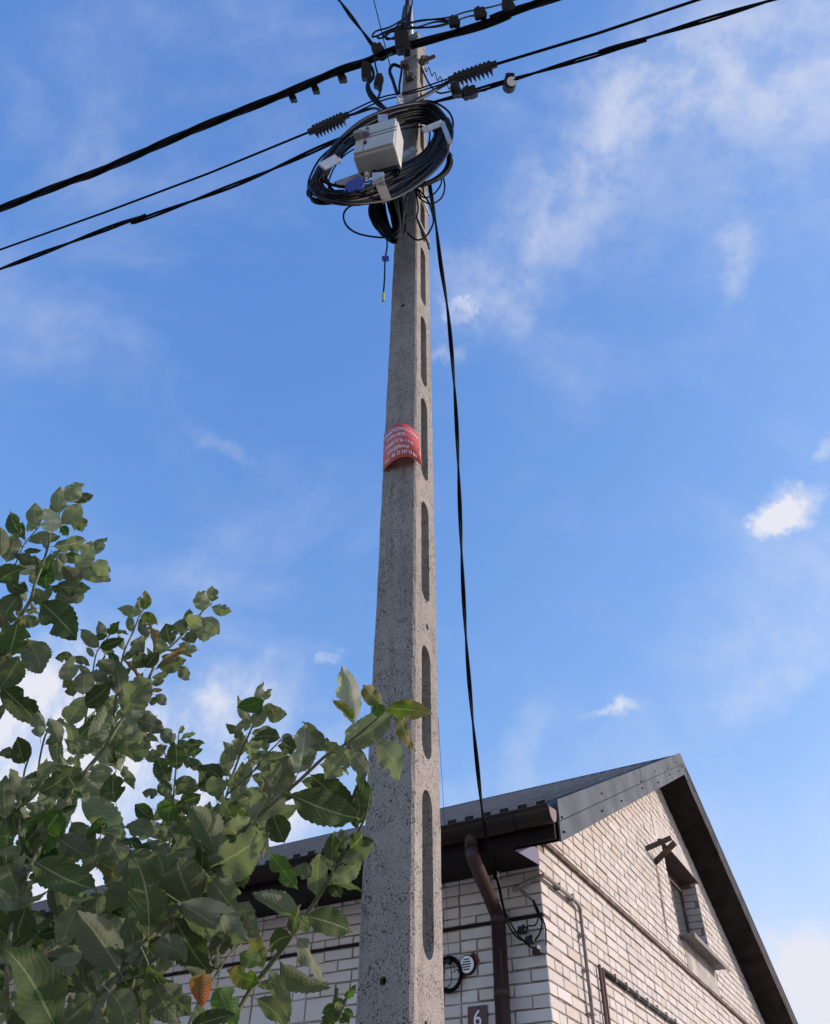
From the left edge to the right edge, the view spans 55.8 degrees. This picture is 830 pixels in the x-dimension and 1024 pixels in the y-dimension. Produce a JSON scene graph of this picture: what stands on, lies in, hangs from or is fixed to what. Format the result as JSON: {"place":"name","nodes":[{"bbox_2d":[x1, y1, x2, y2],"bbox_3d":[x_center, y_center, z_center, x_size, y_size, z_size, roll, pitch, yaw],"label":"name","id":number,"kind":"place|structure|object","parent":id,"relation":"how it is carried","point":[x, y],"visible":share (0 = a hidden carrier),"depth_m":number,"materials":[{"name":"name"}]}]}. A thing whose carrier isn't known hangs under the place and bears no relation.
{"place":"outdoors","nodes":[
{"label":"outdoors","id":0,"kind":"place"},
{"bbox_2d":[0,0,829,1023],"label":"sky","id":1,"kind":"structure","parent":0,"point":[635,240],"materials":[{"name":"blue"}]},
{"label":"ground","id":2,"kind":"structure","parent":0,"visible":0},
{"bbox_2d":[0,482,432,1023],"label":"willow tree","id":3,"kind":"object","parent":2,"relation":"on","point":[171,901],"visible":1,"depth_m":1.33,"materials":[{"name":"green plant"}]},
{"bbox_2d":[320,984,356,1023],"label":"young shoot","id":4,"kind":"object","parent":2,"relation":"on","point":[332,1012],"visible":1,"depth_m":1.74,"materials":[{"name":"green plant"}]},
{"bbox_2d":[1,753,797,1023],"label":"brick house","id":5,"kind":"structure","parent":2,"relation":"on","point":[623,878],"depth_m":6.30,"materials":[{"name":"white brick"}]},
{"bbox_2d":[438,721,448,955],"bbox_3d":[0.131,1.325,4.712,0.017,1.488,3.655,-2,-45,3],"label":"thin wire","id":6,"kind":"object","parent":5,"relation":"attached to","point":[443,810],"visible":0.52,"depth_m":5.50,"materials":[{"name":"grey metal"}]},
{"bbox_2d":[443,956,462,992],"bbox_3d":[0.237,3.193,5.408,0.214,0.230,0.043,-21,-49,22],"label":"cable coil","id":7,"kind":"object","parent":5,"relation":"attached to","point":[450,960],"visible":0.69,"depth_m":5.39,"materials":[{"name":"black plastic"}]},
{"bbox_2d":[457,952,479,978],"bbox_3d":[0.363,3.121,5.399,0.174,0.158,0.036,-21,-49,22],"label":"wall vent","id":8,"kind":"object","parent":5,"relation":"attached to","point":[468,963],"depth_m":5.38,"materials":[{"name":"white plastic"}]},
{"bbox_2d":[467,1005,487,1023],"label":"number plate","id":9,"kind":"object","parent":5,"relation":"attached to","point":[478,1014],"visible":1,"depth_m":5.17,"materials":[{"name":"red metal"}]},
{"bbox_2d":[493,870,501,879],"bbox_3d":[0.602,2.625,5.639,0.038,0.060,0.114,-21,-49,22],"label":"eave clamp","id":10,"kind":"object","parent":5,"relation":"attached to","point":[497,875],"visible":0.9,"depth_m":5.60,"materials":[{"name":"black plastic"}]},
{"bbox_2d":[495,876,521,940],"bbox_3d":[0.650,2.710,5.399,0.215,0.464,0.093,-15,-47,16],"label":"service wire","id":11,"kind":"object","parent":10,"relation":"hanging from","point":[514,934],"visible":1,"depth_m":5.32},
{"bbox_2d":[497,878,532,947],"bbox_3d":[0.674,2.723,5.368,0.271,0.524,0.093,-16,-47,17],"label":"service wire","id":12,"kind":"object","parent":10,"relation":"hanging from","point":[523,940],"visible":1,"depth_m":5.29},
{"bbox_2d":[517,924,527,934],"bbox_3d":[0.730,2.842,5.322,0.066,0.047,0.098,-14,-47,16],"label":"wire clamp","id":13,"kind":"object","parent":5,"relation":"attached to","point":[522,929],"visible":0.98,"depth_m":5.30,"materials":[{"name":"black plastic"}]},
{"bbox_2d":[525,908,538,927],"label":"service wire","id":14,"kind":"object","parent":13,"relation":"attached to","point":[535,924],"visible":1,"depth_m":5.29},
{"bbox_2d":[524,935,534,944],"bbox_3d":[0.769,2.876,5.255,0.066,0.047,0.098,-14,-47,16],"label":"wire clamp","id":15,"kind":"object","parent":5,"relation":"attached to","point":[529,940],"visible":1,"depth_m":5.23,"materials":[{"name":"black plastic"}]},
{"bbox_2d":[532,945,542,955],"bbox_3d":[0.811,2.908,5.188,0.066,0.047,0.098,-14,-47,16],"label":"wire clamp","id":16,"kind":"object","parent":5,"relation":"attached to","point":[537,950],"visible":1,"depth_m":5.17,"materials":[{"name":"black plastic"}]},
{"bbox_2d":[532,899,542,940],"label":"service wire","id":17,"kind":"object","parent":5,"relation":"attached to","point":[536,938],"visible":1,"depth_m":5.27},
{"bbox_2d":[534,900,546,945],"bbox_3d":[0.842,2.767,5.293,0.094,0.302,0.027,-34,-55,31],"label":"service wire","id":18,"kind":"object","parent":5,"relation":"attached to","point":[544,924],"visible":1,"depth_m":5.25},
{"bbox_2d":[645,835,729,971],"bbox_3d":[2.978,4.324,8.764,0.525,1.001,2.123,-21,-49,22],"label":"window","id":19,"kind":"structure","parent":5,"relation":"in","point":[675,868],"depth_m":9.14,"materials":[{"name":"brown glass"}]},
{"bbox_2d":[355,0,444,1023],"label":"utility pole","id":20,"kind":"object","parent":2,"relation":"on","point":[400,973],"visible":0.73,"depth_m":2.58,"materials":[{"name":"concrete"}]},
{"bbox_2d":[0,132,307,250],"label":"overhead cable","id":21,"kind":"object","parent":20,"relation":"attached to","point":[176,185],"visible":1,"depth_m":6.64,"materials":[{"name":"black rubber"}]},
{"bbox_2d":[307,112,349,137],"bbox_3d":[-0.686,-3.076,6.249,0.357,0.111,0.107,-15,-47,17],"label":"anchor clamp","id":22,"kind":"object","parent":21,"relation":"attached to","point":[330,123],"visible":1,"depth_m":6.23,"materials":[{"name":"black plastic"}]},
{"bbox_2d":[348,107,380,116],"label":"jumper cable","id":23,"kind":"object","parent":22,"relation":"attached to","point":[364,110],"visible":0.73,"depth_m":6.15,"materials":[{"name":"black plastic"}]},
{"bbox_2d":[0,137,338,269],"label":"overhead cable","id":24,"kind":"object","parent":20,"relation":"attached to","point":[139,219],"visible":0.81,"depth_m":6.15,"materials":[{"name":"black rubber"}]},
{"bbox_2d":[347,92,400,112],"bbox_3d":[-0.341,-3.190,6.136,0.490,0.040,0.050,-14,-47,16],"label":"tail cable","id":25,"kind":"object","parent":20,"relation":"attached to","point":[373,103],"visible":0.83,"depth_m":6.13,"materials":[{"name":"black rubber"}]},
{"bbox_2d":[363,60,385,108],"bbox_3d":[-0.215,-3.373,6.210,0.466,1.100,0.042,4,-45,-2],"label":"jumper cable","id":26,"kind":"object","parent":20,"relation":"attached to","point":[372,99],"visible":0.59,"depth_m":6.09,"materials":[{"name":"black rubber"}]},
{"bbox_2d":[361,62,371,82],"bbox_3d":[-0.398,-3.619,6.454,0.087,0.147,0.147,2,-45,0],"label":"cable connector","id":27,"kind":"object","parent":26,"relation":"hanging from","point":[365,70],"visible":0.86,"depth_m":6.42,"materials":[{"name":"black plastic"}]},
{"bbox_2d":[367,76,386,107],"bbox_3d":[-0.255,-3.241,6.080,0.280,0.694,0.030,4,-45,-3],"label":"jumper cable","id":28,"kind":"object","parent":20,"relation":"attached to","point":[374,96],"visible":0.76,"depth_m":6.04,"materials":[{"name":"black rubber"}]},
{"bbox_2d":[306,99,453,205],"bbox_3d":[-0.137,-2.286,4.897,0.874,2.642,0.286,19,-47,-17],"label":"cable coil","id":29,"kind":"object","parent":20,"relation":"attached to","point":[426,163],"visible":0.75,"depth_m":4.57,"materials":[{"name":"black rubber"}]},
{"bbox_2d":[308,144,373,204],"bbox_3d":[-0.379,-1.815,4.192,0.351,0.855,0.083,2,-45,0],"label":"cable loop","id":30,"kind":"object","parent":29,"relation":"attached to","point":[336,153],"visible":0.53,"depth_m":3.96,"materials":[{"name":"black"}]},
{"bbox_2d":[344,176,365,192],"bbox_3d":[-0.303,-1.639,3.941,0.118,0.088,0.068,-17,-48,18],"label":"blue connector","id":31,"kind":"object","parent":29,"relation":"attached to","point":[355,184],"visible":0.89,"depth_m":3.92,"materials":[{"name":"blue plastic"}]},
{"bbox_2d":[416,152,452,187],"bbox_3d":[0.071,-2.180,4.978,0.342,0.667,0.100,2,-45,0],"label":"cable loop","id":32,"kind":"object","parent":29,"relation":"attached to","point":[444,172],"visible":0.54,"depth_m":4.87,"materials":[{"name":"black rubber"}]},
{"bbox_2d":[404,189,433,240],"bbox_3d":[0.017,-1.737,4.508,0.189,0.707,0.029,2,-45,0],"label":"stray loop","id":33,"kind":"object","parent":32,"relation":"hanging from","point":[429,231],"visible":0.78,"depth_m":4.44,"materials":[{"name":"black rubber"}]},
{"bbox_2d":[318,114,452,203],"bbox_3d":[-0.148,-2.089,4.567,0.758,1.594,0.306,25,-49,-22],"label":"coil bracket","id":34,"kind":"object","parent":20,"relation":"attached to","point":[378,181],"visible":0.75,"depth_m":4.27,"materials":[{"name":"grey metal"}]},
{"bbox_2d":[353,118,402,183],"bbox_3d":[-0.218,-1.943,4.390,0.284,0.794,0.261,2,-45,0],"label":"splice box","id":35,"kind":"object","parent":34,"relation":"attached to","point":[378,147],"visible":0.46,"depth_m":4.39,"materials":[{"name":"grey plastic"}]},
{"bbox_2d":[369,196,406,243],"bbox_3d":[-0.142,-1.647,4.277,0.210,0.856,0.150,2,-45,0],"label":"hanging coil","id":36,"kind":"object","parent":34,"relation":"hanging from","point":[396,232],"visible":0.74,"depth_m":4.14,"materials":[{"name":"black rubber"}]},
{"bbox_2d":[343,206,407,237],"bbox_3d":[-0.220,-1.591,4.282,0.360,0.374,0.021,2,-45,0],"label":"stray loop","id":37,"kind":"object","parent":36,"relation":"hanging from","point":[345,223],"visible":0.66,"depth_m":4.21,"materials":[{"name":"black rubber"}]},
{"bbox_2d":[382,240,388,301],"bbox_3d":[-0.152,-1.244,3.956,0.036,0.648,0.035,2,-45,0],"label":"hanging lead","id":38,"kind":"object","parent":37,"relation":"hanging from","point":[385,258],"visible":0.91,"depth_m":3.96,"materials":[{"name":"blue plastic"}]},
{"bbox_2d":[388,63,401,95],"bbox_3d":[-0.168,-3.488,6.311,0.113,0.697,0.046,2,-45,0],"label":"jumper cable","id":39,"kind":"object","parent":20,"relation":"attached to","point":[392,65],"visible":0.96,"depth_m":6.35,"materials":[{"name":"black rubber"}]},
{"bbox_2d":[398,66,402,94],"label":"jumper cable","id":40,"kind":"object","parent":20,"relation":"attached to","point":[399,83],"visible":0.96,"depth_m":6.28,"materials":[{"name":"black rubber"}]},
{"bbox_2d":[383,423,421,470],"bbox_3d":[-0.055,-0.271,3.306,0.177,0.283,0.098,-2,-45,4],"label":"cable notice","id":41,"kind":"object","parent":20,"relation":"attached to","point":[401,440],"visible":1,"depth_m":3.29,"materials":[{"name":"red plastic"}]},
{"bbox_2d":[394,28,410,56],"bbox_3d":[-0.105,-3.966,6.624,0.144,0.204,0.204,2,-45,0],"label":"cable connector","id":42,"kind":"object","parent":20,"relation":"attached to","point":[402,43],"visible":1,"depth_m":6.58,"materials":[{"name":"black plastic"}]},
{"bbox_2d":[0,45,395,211],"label":"overhead cable","id":43,"kind":"object","parent":42,"relation":"attached to","point":[224,117],"visible":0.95,"depth_m":7.21,"materials":[{"name":"black rubber"}]},
{"bbox_2d":[289,94,297,102],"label":"cable connector","id":44,"kind":"object","parent":43,"relation":"attached to","point":[293,98],"visible":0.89,"depth_m":7.02,"materials":[{"name":"black plastic"}]},
{"bbox_2d":[311,85,319,94],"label":"cable connector","id":45,"kind":"object","parent":43,"relation":"attached to","point":[315,90],"visible":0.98,"depth_m":6.96,"materials":[{"name":"black plastic"}]},
{"bbox_2d":[337,73,346,83],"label":"cable connector","id":46,"kind":"object","parent":43,"relation":"attached to","point":[342,78],"visible":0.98,"depth_m":6.89,"materials":[{"name":"black plastic"}]},
{"bbox_2d":[371,42,383,55],"bbox_3d":[-0.320,-3.990,6.758,0.115,0.106,0.106,2,-45,0],"label":"cable connector","id":47,"kind":"object","parent":43,"relation":"attached to","point":[377,48],"visible":0.97,"depth_m":6.73,"materials":[{"name":"black plastic"}]},
{"bbox_2d":[338,0,372,45],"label":"overhead cable","id":48,"kind":"object","parent":47,"relation":"attached to","point":[355,22],"visible":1,"depth_m":6.87,"materials":[{"name":"black rubber"}]},
{"bbox_2d":[373,0,389,64],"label":"thin wire","id":49,"kind":"object","parent":47,"relation":"attached to","point":[381,32],"visible":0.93,"depth_m":6.91,"materials":[{"name":"black metal"}]},
{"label":"jumper cable","id":50,"kind":"object","parent":47,"relation":"hanging from","visible":0},
{"bbox_2d":[374,73,383,91],"bbox_3d":[-0.292,-3.457,6.306,0.079,0.130,0.130,2,-45,0],"label":"cable connector","id":51,"kind":"object","parent":50,"relation":"hanging from","point":[379,79],"visible":0.92,"depth_m":6.28,"materials":[{"name":"black plastic"}]},
{"bbox_2d":[377,85,380,103],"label":"jumper cable","id":52,"kind":"object","parent":51,"relation":"hanging from","point":[379,94],"visible":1,"depth_m":6.08,"materials":[{"name":"black rubber"}]},
{"bbox_2d":[374,52,393,60],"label":"jumper cable","id":53,"kind":"object","parent":43,"relation":"hanging from","point":[382,59],"visible":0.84,"depth_m":6.64,"materials":[{"name":"black rubber"}]},
{"bbox_2d":[400,0,408,27],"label":"cable run","id":54,"kind":"object","parent":20,"relation":"attached to","point":[403,13],"visible":0.3,"depth_m":7.62,"materials":[{"name":"black plastic"}]},
{"bbox_2d":[377,19,448,38],"bbox_3d":[0.012,-4.297,6.959,0.677,0.609,0.026,1,-45,1],"label":"looped wire","id":55,"kind":"object","parent":20,"relation":"attached to","point":[397,25],"visible":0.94,"depth_m":7.03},
{"bbox_2d":[382,6,447,39],"bbox_3d":[0.008,-4.429,7.089,0.580,0.994,0.042,2,-45,0],"label":"looped wire","id":56,"kind":"object","parent":20,"relation":"attached to","point":[410,27],"visible":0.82,"depth_m":6.98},
{"bbox_2d":[384,12,447,39],"bbox_3d":[0.021,-4.348,7.007,0.564,0.801,0.033,1,-45,1],"label":"looped wire","id":57,"kind":"object","parent":20,"relation":"attached to","point":[413,27],"visible":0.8,"depth_m":7.02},
{"bbox_2d":[414,189,429,249],"bbox_3d":[0.038,-1.707,4.540,0.106,0.742,0.015,10,-45,-8],"label":"stray loop","id":58,"kind":"object","parent":20,"relation":"attached to","point":[418,220],"visible":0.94,"depth_m":4.51,"materials":[{"name":"black rubber"}]},
{"bbox_2d":[402,78,448,94],"bbox_3d":[0.099,-3.280,6.044,0.416,0.027,0.039,-11,-46,12],"label":"tail cable","id":59,"kind":"object","parent":20,"relation":"attached to","point":[410,91],"visible":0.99,"depth_m":6.04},
{"bbox_2d":[416,179,441,197],"bbox_3d":[0.086,-2.002,4.815,0.163,0.322,0.016,1,-45,1],"label":"stray loop","id":60,"kind":"object","parent":20,"relation":"attached to","point":[435,192],"visible":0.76,"depth_m":4.75,"materials":[{"name":"black rubber"}]},
{"bbox_2d":[415,178,445,203],"bbox_3d":[0.091,-1.980,4.796,0.192,0.419,0.020,0,-45,1],"label":"stray loop","id":61,"kind":"object","parent":20,"relation":"attached to","point":[422,200],"visible":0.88,"depth_m":4.71,"materials":[{"name":"black rubber"}]},
{"bbox_2d":[421,67,454,93],"bbox_3d":[0.181,-3.476,6.313,0.280,0.582,0.022,4,-45,-2],"label":"jumper cable","id":62,"kind":"object","parent":20,"relation":"attached to","point":[428,82],"visible":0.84,"depth_m":6.17,"materials":[{"name":"black rubber"}]},
{"bbox_2d":[424,67,451,89],"bbox_3d":[0.192,-3.478,6.272,0.240,0.640,0.063,4,-45,-2],"label":"coiled wire","id":63,"kind":"object","parent":20,"relation":"hanging from","point":[436,76],"visible":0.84,"depth_m":6.29,"materials":[{"name":"grey metal"}]},
{"bbox_2d":[409,0,473,27],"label":"looped wire","id":64,"kind":"object","parent":20,"relation":"attached to","point":[433,26],"visible":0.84,"depth_m":7.07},
{"bbox_2d":[371,0,515,37],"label":"looped wire","id":65,"kind":"object","parent":20,"relation":"attached to","point":[375,31],"visible":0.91,"depth_m":7.13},
{"bbox_2d":[428,184,496,874],"bbox_3d":[0.346,0.194,5.445,0.089,3.228,3.668,-5,-45,7],"label":"drop cable","id":66,"kind":"object","parent":20,"relation":"attached to","point":[460,524],"visible":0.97,"depth_m":5.14,"materials":[{"name":"black rubber"}]},
{"bbox_2d":[410,0,560,49],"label":"overhead cable","id":67,"kind":"object","parent":20,"relation":"attached to","point":[498,17],"visible":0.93,"depth_m":6.59,"materials":[{"name":"black rubber"}]},
{"bbox_2d":[448,15,459,28],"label":"cable connector","id":68,"kind":"object","parent":67,"relation":"attached to","point":[453,21],"visible":1,"depth_m":6.57,"materials":[{"name":"black plastic"}]},
{"bbox_2d":[474,6,486,20],"bbox_3d":[0.546,-4.167,6.552,0.110,0.102,0.102,2,-45,0],"label":"cable connector","id":69,"kind":"object","parent":67,"relation":"attached to","point":[480,13],"visible":1,"depth_m":6.52,"materials":[{"name":"black plastic"}]},
{"bbox_2d":[501,0,514,11],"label":"cable connector","id":70,"kind":"object","parent":67,"relation":"attached to","point":[507,5],"visible":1,"depth_m":6.48,"materials":[{"name":"black plastic"}]},
{"bbox_2d":[497,0,700,64],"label":"overhead cable","id":71,"kind":"object","parent":20,"relation":"attached to","point":[596,33],"visible":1,"depth_m":5.75,"materials":[{"name":"black rubber"}]},
{"bbox_2d":[448,60,497,87],"bbox_3d":[0.443,-3.325,5.961,0.380,0.110,0.108,-12,-46,14],"label":"anchor clamp","id":72,"kind":"object","parent":71,"relation":"attached to","point":[469,74],"visible":1,"depth_m":5.94,"materials":[{"name":"black plastic"}]},
{"bbox_2d":[410,80,448,101],"bbox_3d":[0.102,-3.110,5.851,0.401,0.566,0.062,-4,-45,6],"label":"jumper cable","id":73,"kind":"object","parent":72,"relation":"attached to","point":[429,93],"visible":0.74,"depth_m":5.88,"materials":[{"name":"black plastic"}]},
{"bbox_2d":[434,0,776,102],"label":"overhead cable","id":74,"kind":"object","parent":20,"relation":"attached to","point":[631,43],"visible":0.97,"depth_m":5.95,"materials":[{"name":"black rubber"}]},
{"bbox_2d":[450,82,462,98],"bbox_3d":[0.327,-3.340,6.205,0.098,0.116,0.117,2,-45,0],"label":"cable connector","id":75,"kind":"object","parent":74,"relation":"attached to","point":[457,92],"visible":0.82,"depth_m":6.18,"materials":[{"name":"black plastic"}]},
{"bbox_2d":[462,85,478,100],"bbox_3d":[0.437,-3.326,6.217,0.130,0.115,0.115,2,-45,0],"label":"cable connector","id":76,"kind":"object","parent":74,"relation":"attached to","point":[471,92],"visible":0.97,"depth_m":6.18,"materials":[{"name":"black plastic"}]},
{"bbox_2d":[502,73,516,93],"bbox_3d":[0.745,-3.374,6.169,0.104,0.129,0.143,2,-45,0],"label":"cable clamp","id":77,"kind":"object","parent":74,"relation":"hanging from","point":[509,85],"visible":1,"depth_m":6.13,"materials":[{"name":"black plastic"}]}
]}

